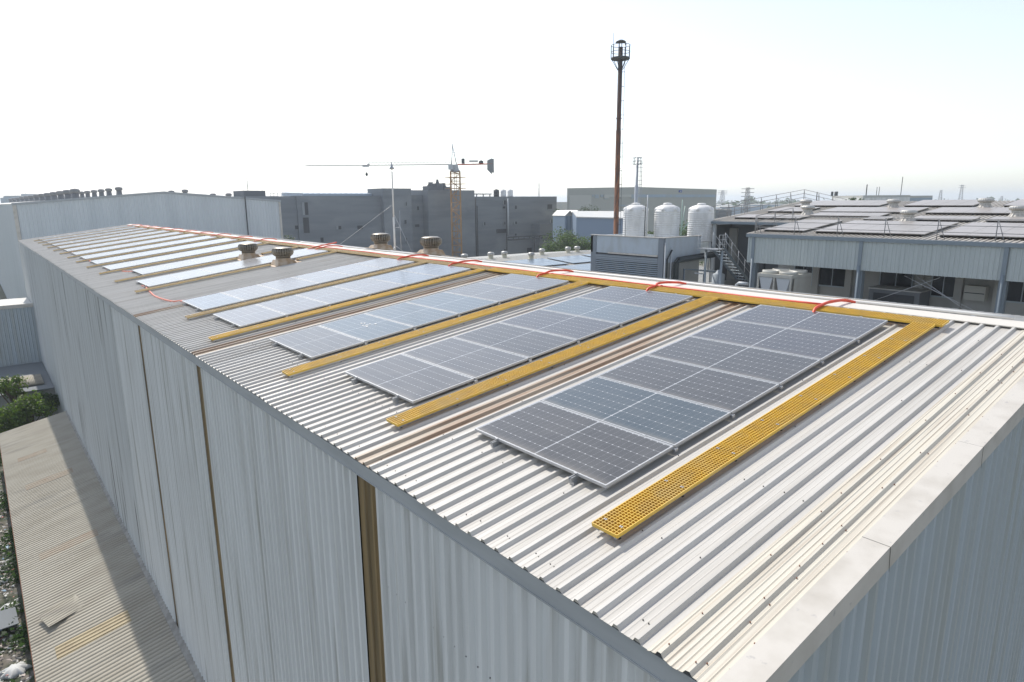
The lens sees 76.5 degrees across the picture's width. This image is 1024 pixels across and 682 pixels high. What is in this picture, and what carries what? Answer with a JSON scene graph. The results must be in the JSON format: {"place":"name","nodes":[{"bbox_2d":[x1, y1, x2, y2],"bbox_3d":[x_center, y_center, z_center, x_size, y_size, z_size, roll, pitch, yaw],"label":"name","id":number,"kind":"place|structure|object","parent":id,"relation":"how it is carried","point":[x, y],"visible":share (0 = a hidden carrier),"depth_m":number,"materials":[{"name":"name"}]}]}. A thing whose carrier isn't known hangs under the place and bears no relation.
{"place":"outdoors","nodes":[
{"label":"outdoors","id":0,"kind":"place"},
{"bbox_2d":[0,451,34,681],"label":"waste ground","id":1,"kind":"structure","parent":0,"point":[4,662],"depth_m":27.06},
{"bbox_2d":[0,407,13,432],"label":"bush","id":2,"kind":"object","parent":1,"relation":"on","point":[3,428],"visible":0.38,"depth_m":43.58,"materials":[{"name":"green plant"}]},
{"bbox_2d":[0,374,28,408],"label":"bush","id":3,"kind":"object","parent":1,"relation":"on","point":[14,391],"visible":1,"depth_m":45.91,"materials":[{"name":"green plant"}]},
{"bbox_2d":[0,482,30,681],"bbox_3d":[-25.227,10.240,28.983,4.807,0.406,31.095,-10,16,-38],"label":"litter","id":4,"kind":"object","parent":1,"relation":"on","point":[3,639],"visible":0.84,"depth_m":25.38,"materials":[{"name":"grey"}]},
{"bbox_2d":[0,453,30,681],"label":"weeds","id":5,"kind":"object","parent":1,"relation":"on","point":[19,637],"visible":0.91,"depth_m":28.22,"materials":[{"name":"green plant"}]},
{"bbox_2d":[0,607,18,629],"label":"board","id":6,"kind":"object","parent":5,"relation":"on","point":[7,616],"visible":1,"depth_m":25.34,"materials":[{"name":"grey paint"}]},
{"bbox_2d":[0,661,32,681],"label":"sack","id":7,"kind":"object","parent":1,"relation":"on","point":[12,671],"visible":0.98,"depth_m":22.80,"materials":[{"name":"grey"}]},
{"bbox_2d":[0,298,41,366],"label":"annex","id":8,"kind":"object","parent":1,"relation":"on","point":[19,341],"visible":0.61,"depth_m":54.76,"materials":[{"name":"grey"}]},
{"bbox_2d":[0,362,57,427],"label":"shed","id":9,"kind":"structure","parent":1,"relation":"on","point":[37,368],"depth_m":51.49,"materials":[{"name":"beige paint"}]},
{"bbox_2d":[0,374,43,386],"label":"roof sheet","id":10,"kind":"object","parent":9,"relation":"on","point":[35,377],"visible":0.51,"depth_m":50.04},
{"bbox_2d":[0,389,57,428],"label":"bush","id":11,"kind":"object","parent":1,"relation":"on","point":[23,412],"visible":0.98,"depth_m":43.63,"materials":[{"name":"green plant"}]},
{"bbox_2d":[31,391,60,416],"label":"bush","id":12,"kind":"object","parent":1,"relation":"on","point":[45,395],"visible":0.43,"depth_m":46.56,"materials":[{"name":"green plant"}]},
{"bbox_2d":[0,410,204,681],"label":"lean to","id":13,"kind":"object","parent":1,"relation":"on","point":[71,535],"visible":0.9,"depth_m":24.76,"materials":[{"name":"brown"}]},
{"bbox_2d":[38,594,82,626],"bbox_3d":[-15.716,9.412,22.691,1.043,0.048,1.583,5,13,22],"label":"loose sheet","id":14,"kind":"object","parent":13,"relation":"on","point":[58,612],"visible":1,"depth_m":22.61,"materials":[{"name":"metal"}]},
{"bbox_2d":[0,202,771,681],"bbox_3d":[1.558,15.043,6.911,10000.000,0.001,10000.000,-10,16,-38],"label":"ground","id":15,"kind":"structure","parent":0,"point":[2,294],"depth_m":33.17,"materials":[{"name":"grey"}]},
{"bbox_2d":[0,191,282,298],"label":"ribbed warehouse","id":16,"kind":"structure","parent":15,"relation":"on","point":[244,215],"depth_m":72.68,"materials":[{"name":"grey"}]},
{"bbox_2d":[233,188,556,256],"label":"concrete building","id":17,"kind":"structure","parent":15,"relation":"on","point":[509,225],"depth_m":150.47,"materials":[{"name":"grey paint"}]},
{"bbox_2d":[423,179,449,189],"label":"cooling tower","id":18,"kind":"structure","parent":17,"relation":"on","point":[437,185],"depth_m":158.49,"materials":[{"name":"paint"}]},
{"bbox_2d":[305,144,493,256],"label":"tower crane","id":19,"kind":"object","parent":15,"relation":"on","point":[453,168],"visible":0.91,"depth_m":146.26,"materials":[{"name":"yellow metal"}]},
{"bbox_2d":[18,224,1023,681],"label":"metal warehouse","id":20,"kind":"structure","parent":15,"relation":"on","point":[868,526],"depth_m":8.04,"materials":[{"name":"paint"}]},
{"bbox_2d":[38,226,129,239],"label":"solar panel row","id":21,"kind":"object","parent":20,"relation":"on","point":[82,232],"visible":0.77,"depth_m":58.41,"materials":[{"name":"glass"}]},
{"bbox_2d":[41,227,137,241],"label":"solar panel row","id":22,"kind":"object","parent":20,"relation":"on","point":[88,234],"visible":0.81,"depth_m":55.67,"materials":[{"name":"glass"}]},
{"bbox_2d":[46,228,146,243],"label":"solar panel row","id":23,"kind":"object","parent":20,"relation":"on","point":[89,236],"visible":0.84,"depth_m":52.76,"materials":[{"name":"glass"}]},
{"bbox_2d":[51,229,155,245],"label":"solar panel row","id":24,"kind":"object","parent":20,"relation":"on","point":[96,238],"visible":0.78,"depth_m":49.75,"materials":[{"name":"glass"}]},
{"bbox_2d":[57,230,169,248],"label":"solar panel row","id":25,"kind":"object","parent":20,"relation":"on","point":[109,239],"visible":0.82,"depth_m":46.77,"materials":[{"name":"glass"}]},
{"bbox_2d":[53,231,173,250],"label":"roof walkway","id":26,"kind":"structure","parent":20,"relation":"on","point":[110,241],"depth_m":45.15,"materials":[{"name":"metal"}]},
{"bbox_2d":[63,232,182,251],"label":"solar panel row","id":27,"kind":"object","parent":20,"relation":"on","point":[119,242],"visible":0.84,"depth_m":43.78,"materials":[{"name":"glass"}]},
{"bbox_2d":[59,233,187,254],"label":"roof walkway","id":28,"kind":"structure","parent":20,"relation":"on","point":[121,243],"depth_m":42.23,"materials":[{"name":"metal"}]},
{"bbox_2d":[71,234,197,255],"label":"solar panel row","id":29,"kind":"object","parent":20,"relation":"on","point":[131,244],"visible":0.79,"depth_m":40.82,"materials":[{"name":"glass"}]},
{"bbox_2d":[67,235,203,257],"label":"roof walkway","id":30,"kind":"structure","parent":20,"relation":"on","point":[134,246],"depth_m":39.30,"materials":[{"name":"metal"}]},
{"bbox_2d":[79,236,216,259],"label":"solar panel row","id":31,"kind":"object","parent":20,"relation":"on","point":[91,256],"visible":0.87,"depth_m":37.84,"materials":[{"name":"glass"}]},
{"bbox_2d":[76,237,222,262],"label":"roof walkway","id":32,"kind":"structure","parent":20,"relation":"on","point":[149,249],"depth_m":36.45,"materials":[{"name":"metal"}]},
{"bbox_2d":[90,238,236,264],"bbox_3d":[-18.720,-4.875,35.166,7.009,1.041,2.315,-10,16,-38],"label":"solar panel row","id":33,"kind":"object","parent":20,"relation":"on","point":[152,252],"visible":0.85,"depth_m":34.85,"materials":[{"name":"glass"}]},
{"bbox_2d":[86,240,243,267],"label":"roof walkway","id":34,"kind":"structure","parent":20,"relation":"on","point":[121,261],"depth_m":33.39,"materials":[{"name":"metal"}]},
{"bbox_2d":[114,258,237,282],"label":"roof walkway","id":35,"kind":"structure","parent":20,"relation":"on","point":[170,271],"depth_m":26.81,"materials":[{"name":"yellow metal"}]},
{"bbox_2d":[102,241,260,270],"bbox_3d":[-16.203,-4.254,32.186,7.009,1.041,2.315,-10,16,-38],"label":"solar panel row","id":36,"kind":"object","parent":20,"relation":"on","point":[168,257],"visible":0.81,"depth_m":31.74,"materials":[{"name":"glass"}]},
{"bbox_2d":[99,243,268,274],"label":"roof walkway","id":37,"kind":"structure","parent":20,"relation":"on","point":[162,262],"depth_m":30.21,"materials":[{"name":"metal"}]},
{"bbox_2d":[132,251,241,275],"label":"solar panel row","id":38,"kind":"object","parent":20,"relation":"on","point":[182,264],"visible":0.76,"depth_m":28.51,"materials":[{"name":"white glass"}]},
{"bbox_2d":[135,264,270,292],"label":"roof walkway","id":39,"kind":"structure","parent":20,"relation":"on","point":[201,278],"depth_m":23.77,"materials":[{"name":"yellow metal"}]},
{"bbox_2d":[136,248,327,287],"bbox_3d":[-11.105,-2.995,26.150,7.009,1.041,2.315,-10,16,-38],"label":"solar panel row","id":40,"kind":"object","parent":20,"relation":"on","point":[187,275],"visible":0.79,"depth_m":25.61,"materials":[{"name":"blue glass"}]},
{"bbox_2d":[238,243,262,260],"bbox_3d":[-11.573,-3.946,28.576,1.092,0.744,0.832,-10,16,-38],"label":"turbine vent","id":41,"kind":"object","parent":20,"relation":"on","point":[247,250],"visible":0.99,"depth_m":28.30,"materials":[{"name":"metal"}]},
{"bbox_2d":[271,247,301,266],"bbox_3d":[-9.010,-3.340,25.631,1.092,0.744,0.832,-10,16,-38],"label":"turbine vent","id":42,"kind":"object","parent":20,"relation":"on","point":[283,255],"visible":0.98,"depth_m":25.35,"materials":[{"name":"metal"}]},
{"bbox_2d":[182,258,413,311],"bbox_3d":[-6.683,-1.903,20.914,7.009,1.041,2.315,-10,16,-38],"label":"solar panel row","id":43,"kind":"object","parent":20,"relation":"on","point":[226,298],"visible":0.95,"depth_m":20.52,"materials":[{"name":"blue glass"}]},
{"bbox_2d":[185,262,425,319],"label":"roof walkway","id":44,"kind":"structure","parent":20,"relation":"on","point":[253,302],"depth_m":19.15,"materials":[{"name":"yellow metal"}]},
{"bbox_2d":[213,263,470,327],"bbox_3d":[-4.618,-1.393,18.470,7.009,1.041,2.315,-10,16,-38],"label":"solar panel row","id":45,"kind":"object","parent":20,"relation":"on","point":[278,308],"visible":0.98,"depth_m":18.05,"materials":[{"name":"blue glass"}]},
{"bbox_2d":[208,269,484,341],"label":"roof walkway","id":46,"kind":"structure","parent":20,"relation":"on","point":[245,330],"depth_m":16.54,"materials":[{"name":"yellow metal"}]},
{"bbox_2d":[339,159,409,252],"bbox_3d":[-5.687,-5.615,26.868,0.520,3.780,6.357,-10,16,-38],"label":"lightning mast","id":47,"kind":"object","parent":20,"relation":"on","point":[392,168],"visible":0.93,"depth_m":25.70,"materials":[{"name":"white metal"}]},
{"bbox_2d":[365,233,397,250],"bbox_3d":[-5.515,-4.181,27.414,1.102,0.750,0.840,-10,16,-38],"label":"turbine vent","id":48,"kind":"object","parent":20,"relation":"on","point":[380,240],"visible":0.98,"depth_m":27.13,"materials":[{"name":"metal"}]},
{"bbox_2d":[269,274,568,359],"bbox_3d":[-1.923,-0.728,15.279,7.009,1.041,2.315,-10,16,-38],"label":"solar panel row","id":49,"kind":"object","parent":20,"relation":"on","point":[327,338],"visible":1,"depth_m":14.79,"materials":[{"name":"blue glass"}]},
{"bbox_2d":[413,236,447,255],"bbox_3d":[-3.030,-3.567,24.471,1.102,0.750,0.840,-10,16,-38],"label":"turbine vent","id":50,"kind":"object","parent":20,"relation":"on","point":[430,244],"visible":0.98,"depth_m":24.19,"materials":[{"name":"metal"}]},
{"bbox_2d":[282,281,588,377],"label":"roof walkway","id":51,"kind":"structure","parent":20,"relation":"on","point":[334,359],"depth_m":13.30,"materials":[{"name":"yellow metal"}]},
{"bbox_2d":[144,226,820,304],"bbox_3d":[-13.936,-5.552,35.516,0.092,0.064,61.951,-10,16,-38],"label":"conduit","id":52,"kind":"object","parent":20,"relation":"on","point":[814,303],"visible":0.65,"depth_m":16.64,"materials":[{"name":"orange plastic"}]},
{"bbox_2d":[345,286,692,403],"bbox_3d":[0.441,-0.144,12.480,7.009,1.041,2.315,-10,16,-38],"label":"solar panel row","id":53,"kind":"object","parent":20,"relation":"on","point":[424,372],"visible":1,"depth_m":11.91,"materials":[{"name":"blue glass"}]},
{"bbox_2d":[134,226,948,328],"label":"ridge walkway","id":54,"kind":"structure","parent":20,"relation":"on","point":[901,319],"depth_m":14.31,"materials":[{"name":"yellow metal"}]},
{"bbox_2d":[386,296,718,427],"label":"roof walkway","id":55,"kind":"structure","parent":20,"relation":"on","point":[407,417],"depth_m":10.48,"materials":[{"name":"yellow metal"}]},
{"bbox_2d":[300,241,1014,319],"bbox_3d":[-1.228,-2.646,21.685,0.220,0.168,29.510,-10,16,-38],"label":"ridge pipe","id":56,"kind":"object","parent":20,"relation":"on","point":[857,301],"visible":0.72,"depth_m":13.94,"materials":[{"name":"white plastic"}]},
{"bbox_2d":[475,305,887,487],"bbox_3d":[2.878,0.458,9.595,7.009,1.041,2.315,-10,16,-38],"label":"solar panel row","id":57,"kind":"object","parent":20,"relation":"on","point":[607,429],"visible":1,"depth_m":8.88,"materials":[{"name":"blue glass"}]},
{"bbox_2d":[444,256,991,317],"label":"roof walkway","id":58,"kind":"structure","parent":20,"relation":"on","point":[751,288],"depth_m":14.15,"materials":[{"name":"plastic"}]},
{"bbox_2d":[592,322,934,539],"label":"roof walkway","id":59,"kind":"structure","parent":20,"relation":"on","point":[625,517],"depth_m":7.31,"materials":[{"name":"yellow metal"}]},
{"bbox_2d":[812,299,855,311],"bbox_3d":[5.905,-0.638,11.989,1.254,0.228,0.148,-7,14,-29],"label":"hose","id":60,"kind":"object","parent":20,"relation":"on","point":[831,301],"visible":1,"depth_m":12.01,"materials":[{"name":"red plastic"}]},
{"bbox_2d":[633,157,642,204],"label":"slim flue","id":61,"kind":"object","parent":15,"relation":"on","point":[637,164],"visible":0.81,"depth_m":124.94,"materials":[{"name":"metal"}]},
{"bbox_2d":[716,197,1019,207],"bbox_3d":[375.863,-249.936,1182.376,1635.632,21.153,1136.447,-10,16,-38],"label":"distant woods","id":62,"kind":"object","parent":15,"relation":"on","point":[753,201],"visible":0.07,"depth_m":747.92,"materials":[{"name":"green plant"}]},
{"bbox_2d":[833,195,909,200],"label":"distant building","id":63,"kind":"structure","parent":15,"relation":"on","point":[886,197],"depth_m":120.12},
{"bbox_2d":[0,0,1023,202],"label":"sky","id":64,"kind":"structure","parent":0,"point":[770,97],"materials":[{"name":"white"}]},
{"bbox_2d":[552,210,577,240],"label":"blue shed","id":65,"kind":"structure","parent":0,"point":[562,219],"depth_m":131.26,"materials":[{"name":"blue"}]},
{"bbox_2d":[572,211,622,242],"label":"blue shed","id":66,"kind":"structure","parent":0,"point":[586,223],"depth_m":115.51,"materials":[{"name":"blue"}]},
{"bbox_2d":[567,187,716,252],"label":"industrial hall","id":67,"kind":"structure","parent":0,"point":[602,199],"depth_m":183.12,"materials":[{"name":"grey"}]},
{"bbox_2d":[569,195,590,210],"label":"sliding door","id":68,"kind":"structure","parent":67,"relation":"in","point":[575,201],"depth_m":165.84,"materials":[{"name":"grey"}]},
{"bbox_2d":[590,234,741,285],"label":"tank building","id":69,"kind":"structure","parent":0,"point":[622,254],"depth_m":44.20,"materials":[{"name":"grey paint"}]},
{"bbox_2d":[623,203,648,237],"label":"water tank","id":70,"kind":"object","parent":69,"relation":"on","point":[635,215],"visible":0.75,"depth_m":45.54,"materials":[{"name":"plastic"}]},
{"bbox_2d":[654,203,679,236],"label":"water tank","id":71,"kind":"object","parent":69,"relation":"on","point":[666,219],"visible":0.88,"depth_m":45.06,"materials":[{"name":"plastic"}]},
{"bbox_2d":[687,203,713,241],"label":"water tank","id":72,"kind":"object","parent":69,"relation":"on","point":[700,217],"visible":0.85,"depth_m":47.05,"materials":[{"name":"plastic"}]},
{"bbox_2d":[716,206,761,214],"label":"distant building","id":73,"kind":"structure","parent":0,"point":[754,208],"depth_m":330.32,"materials":[{"name":"grey"}]},
{"label":"yard","id":74,"kind":"structure","parent":0,"visible":0},
{"bbox_2d":[538,235,580,251],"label":"tree","id":75,"kind":"object","parent":74,"relation":"on","point":[554,247],"visible":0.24,"depth_m":96.19,"materials":[{"name":"green plant"}]},
{"bbox_2d":[559,230,590,249],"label":"tree","id":76,"kind":"object","parent":74,"relation":"on","point":[571,236],"visible":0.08,"depth_m":97.38,"materials":[{"name":"green plant"}]},
{"bbox_2d":[570,236,590,250],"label":"tree","id":77,"kind":"object","parent":74,"relation":"on","point":[584,245],"visible":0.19,"depth_m":93.86,"materials":[{"name":"green plant"}]},
{"bbox_2d":[467,250,709,282],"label":"workshop","id":78,"kind":"structure","parent":74,"relation":"on","point":[524,256],"depth_m":71.94,"materials":[{"name":"beige paint"}]},
{"bbox_2d":[502,258,568,265],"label":"solar panel block","id":79,"kind":"structure","parent":78,"relation":"on","point":[543,262],"depth_m":67.31,"materials":[{"name":"blue glass"}]},
{"bbox_2d":[549,255,590,262],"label":"solar panel block","id":80,"kind":"structure","parent":78,"relation":"on","point":[576,259],"depth_m":70.61,"materials":[{"name":"blue glass"}]},
{"bbox_2d":[556,263,590,270],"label":"solar panel block","id":81,"kind":"structure","parent":78,"relation":"on","point":[583,267],"depth_m":65.25,"materials":[{"name":"blue glass"}]},
{"bbox_2d":[611,33,629,233],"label":"chimney stack","id":82,"kind":"object","parent":74,"relation":"on","point":[620,58],"visible":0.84,"depth_m":74.57,"materials":[{"name":"metal"}]},
{"bbox_2d":[697,232,749,286],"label":"steel staircase","id":83,"kind":"structure","parent":74,"relation":"on","point":[722,262],"depth_m":43.24,"materials":[{"name":"grey"}]},
{"bbox_2d":[707,200,1023,315],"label":"solar roof building","id":84,"kind":"structure","parent":74,"relation":"on","point":[857,265],"depth_m":34.95,"materials":[{"name":"grey metal"}]},
{"bbox_2d":[734,214,810,219],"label":"solar panel block","id":85,"kind":"structure","parent":84,"relation":"on","point":[751,216],"depth_m":45.69,"materials":[{"name":"grey glass"}]},
{"bbox_2d":[711,189,845,215],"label":"guard rail","id":86,"kind":"object","parent":84,"relation":"on","point":[803,197],"visible":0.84,"depth_m":52.42,"materials":[{"name":"grey"}]},
{"bbox_2d":[768,207,820,212],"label":"solar panel block","id":87,"kind":"structure","parent":84,"relation":"on","point":[797,209],"depth_m":48.93,"materials":[{"name":"grey glass"}]},
{"bbox_2d":[763,219,843,232],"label":"solar panel block","id":88,"kind":"structure","parent":84,"relation":"on","point":[816,224],"depth_m":39.69,"materials":[{"name":"grey glass"}]},
{"bbox_2d":[818,268,845,287],"bbox_3d":[19.254,-3.919,38.959,0.190,1.347,1.666,-10,16,-38],"label":"window","id":89,"kind":"structure","parent":84,"relation":"in","point":[829,277],"depth_m":38.95,"materials":[{"name":"black glass"}]},
{"bbox_2d":[794,200,888,206],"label":"solar panel block","id":90,"kind":"structure","parent":84,"relation":"on","point":[859,203],"depth_m":50.04,"materials":[{"name":"grey glass"}]},
{"bbox_2d":[810,212,890,216],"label":"solar panel block","id":91,"kind":"structure","parent":84,"relation":"on","point":[834,214],"depth_m":43.30,"materials":[{"name":"grey glass"}]},
{"bbox_2d":[819,207,929,213],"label":"solar panel block","id":92,"kind":"structure","parent":84,"relation":"on","point":[870,209],"depth_m":44.67,"materials":[{"name":"grey glass"}]},
{"bbox_2d":[815,220,958,236],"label":"solar panel block","id":93,"kind":"structure","parent":84,"relation":"on","point":[867,227],"depth_m":36.11,"materials":[{"name":"grey glass"}]},
{"bbox_2d":[755,216,1023,241],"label":"guard rail","id":94,"kind":"object","parent":84,"relation":"on","point":[938,225],"visible":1,"depth_m":33.32,"materials":[{"name":"grey"}]},
{"bbox_2d":[879,272,913,286],"bbox_3d":[21.491,-3.492,36.284,0.190,1.107,1.735,-10,16,-38],"label":"window","id":95,"kind":"structure","parent":84,"relation":"in","point":[886,278],"depth_m":36.26,"materials":[{"name":"black glass"}]},
{"bbox_2d":[899,210,917,220],"bbox_3d":[23.620,-7.400,38.708,1.320,0.850,1.320,-10,16,-38],"label":"roof vent","id":96,"kind":"object","parent":84,"relation":"on","point":[908,213],"visible":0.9,"depth_m":38.42,"materials":[{"name":"silver metal"}]},
{"bbox_2d":[903,200,979,206],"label":"solar panel block","id":97,"kind":"structure","parent":84,"relation":"on","point":[949,203],"depth_m":45.02,"materials":[{"name":"grey glass"}]},
{"bbox_2d":[930,276,954,298],"bbox_3d":[22.987,-2.980,34.544,0.190,1.346,1.200,-10,16,-38],"label":"window","id":98,"kind":"structure","parent":84,"relation":"in","point":[945,285],"depth_m":34.54,"materials":[{"name":"black glass"}]},
{"bbox_2d":[914,216,981,221],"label":"solar panel block","id":99,"kind":"structure","parent":84,"relation":"on","point":[967,218],"depth_m":37.69,"materials":[{"name":"grey glass"}]},
{"bbox_2d":[925,207,1010,214],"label":"solar panel block","id":100,"kind":"structure","parent":84,"relation":"on","point":[976,210],"depth_m":40.28,"materials":[{"name":"grey glass"}]},
{"bbox_2d":[963,284,989,300],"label":"wall unit","id":101,"kind":"structure","parent":84,"relation":"attached to","point":[976,292],"depth_m":33.01,"materials":[{"name":"grey"}]},
{"bbox_2d":[938,222,1023,238],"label":"solar panel block","id":102,"kind":"structure","parent":84,"relation":"on","point":[977,231],"depth_m":32.42,"materials":[{"name":"grey glass"}]},
{"bbox_2d":[977,198,994,206],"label":"roof vent","id":103,"kind":"object","parent":84,"relation":"on","point":[985,202],"visible":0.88,"depth_m":41.06,"materials":[{"name":"silver metal"}]},
{"bbox_2d":[1006,281,1023,303],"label":"window","id":104,"kind":"structure","parent":84,"relation":"in","point":[1015,294],"depth_m":32.16,"materials":[{"name":"black glass"}]},
{"bbox_2d":[1007,205,1023,216],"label":"roof vent","id":105,"kind":"object","parent":84,"relation":"on","point":[1017,210],"visible":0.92,"depth_m":36.35,"materials":[{"name":"silver metal"}]},
{"bbox_3d":[19.729,4.597,33.997,7.600,8.800,31.000,-10,16,-38],"label":"plant deck","id":106,"kind":"object","parent":74,"relation":"on","visible":0},
{"bbox_2d":[674,253,716,279],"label":"pipe","id":107,"kind":"object","parent":106,"relation":"on","point":[689,258],"visible":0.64,"depth_m":43.13,"materials":[{"name":"grey"}]},
{"bbox_2d":[756,268,811,292],"bbox_3d":[15.564,-2.359,37.361,2.300,3.448,2.030,-10,16,-38],"label":"chiller","id":108,"kind":"object","parent":106,"relation":"on","point":[791,280],"visible":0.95,"depth_m":36.54,"materials":[{"name":"grey"}]},
{"bbox_2d":[868,285,930,305],"bbox_3d":[21.103,-1.596,35.612,1.650,2.612,2.632,-10,16,-38],"label":"generator set","id":109,"kind":"object","parent":106,"relation":"on","point":[917,296],"visible":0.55,"depth_m":34.83,"materials":[{"name":"paint"}]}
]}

